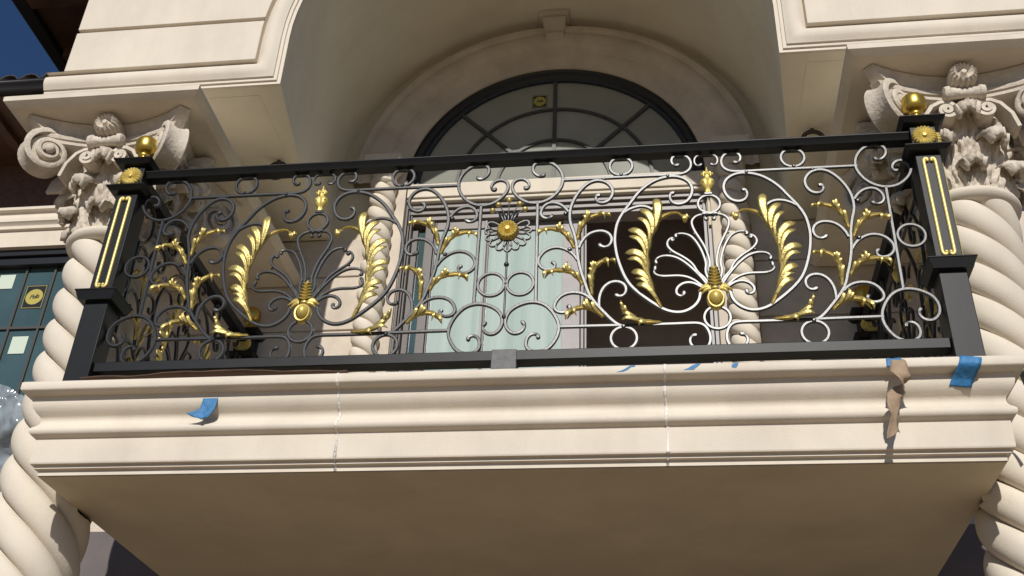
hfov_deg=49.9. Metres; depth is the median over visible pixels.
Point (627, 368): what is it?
tape scrap
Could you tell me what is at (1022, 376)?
tape strip
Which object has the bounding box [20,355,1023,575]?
stone balcony
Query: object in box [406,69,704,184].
arched fan window
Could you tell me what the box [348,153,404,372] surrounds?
twisted colonette
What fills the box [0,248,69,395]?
side window
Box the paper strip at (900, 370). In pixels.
[887,359,910,438]
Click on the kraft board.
(218, 373)
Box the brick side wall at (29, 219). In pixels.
[0,166,69,250]
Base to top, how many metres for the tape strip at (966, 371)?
0.101 m
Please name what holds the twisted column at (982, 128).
on the ground
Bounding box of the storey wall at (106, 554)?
[80,524,986,575]
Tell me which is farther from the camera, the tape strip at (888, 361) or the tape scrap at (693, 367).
the tape scrap at (693, 367)
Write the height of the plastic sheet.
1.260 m
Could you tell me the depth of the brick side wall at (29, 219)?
6.78 m
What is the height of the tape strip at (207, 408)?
0.088 m
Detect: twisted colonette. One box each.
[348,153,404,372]
[710,134,762,362]
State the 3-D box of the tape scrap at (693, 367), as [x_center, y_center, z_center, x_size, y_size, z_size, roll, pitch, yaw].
[0.618,0.270,3.771,0.059,0.022,0.001,-2,-33,7]
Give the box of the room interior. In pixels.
[282,218,711,366]
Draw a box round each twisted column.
[0,105,242,575]
[842,62,1023,575]
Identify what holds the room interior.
attached to the loggia back wall at (706, 102)
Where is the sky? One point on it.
(21, 53)
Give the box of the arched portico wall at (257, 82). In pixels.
[3,0,1023,291]
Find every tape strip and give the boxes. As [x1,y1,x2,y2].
[186,398,217,419]
[886,358,900,366]
[949,356,981,387]
[1020,370,1023,384]
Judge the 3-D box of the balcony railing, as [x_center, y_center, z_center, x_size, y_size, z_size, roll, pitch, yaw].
[0.073,0.208,4.938,3.437,1.285,1.613,-2,-33,7]
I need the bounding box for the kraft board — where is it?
[80,369,347,379]
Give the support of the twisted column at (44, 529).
on the ground
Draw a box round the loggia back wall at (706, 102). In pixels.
[90,8,1023,531]
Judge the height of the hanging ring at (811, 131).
0.127 m
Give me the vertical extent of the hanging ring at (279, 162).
0.127 m
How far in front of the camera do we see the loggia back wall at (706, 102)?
6.36 m
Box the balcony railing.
[62,92,985,380]
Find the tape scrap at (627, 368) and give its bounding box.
[618,365,634,371]
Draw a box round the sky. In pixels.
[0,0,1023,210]
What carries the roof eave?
attached to the arched portico wall at (257, 82)
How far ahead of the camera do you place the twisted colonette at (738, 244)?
5.82 m
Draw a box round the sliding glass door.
[388,191,720,371]
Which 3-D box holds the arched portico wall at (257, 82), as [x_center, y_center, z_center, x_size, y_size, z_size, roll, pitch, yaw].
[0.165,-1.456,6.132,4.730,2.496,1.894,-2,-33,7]
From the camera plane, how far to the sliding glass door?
6.17 m
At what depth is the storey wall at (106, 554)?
5.30 m
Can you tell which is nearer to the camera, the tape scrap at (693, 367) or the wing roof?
the tape scrap at (693, 367)
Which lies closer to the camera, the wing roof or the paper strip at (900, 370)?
the paper strip at (900, 370)
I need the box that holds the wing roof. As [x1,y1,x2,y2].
[0,72,50,166]
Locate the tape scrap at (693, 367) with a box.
[684,364,699,369]
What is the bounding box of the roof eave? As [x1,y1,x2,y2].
[12,0,88,71]
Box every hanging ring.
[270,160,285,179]
[801,128,824,136]
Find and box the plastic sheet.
[0,384,23,491]

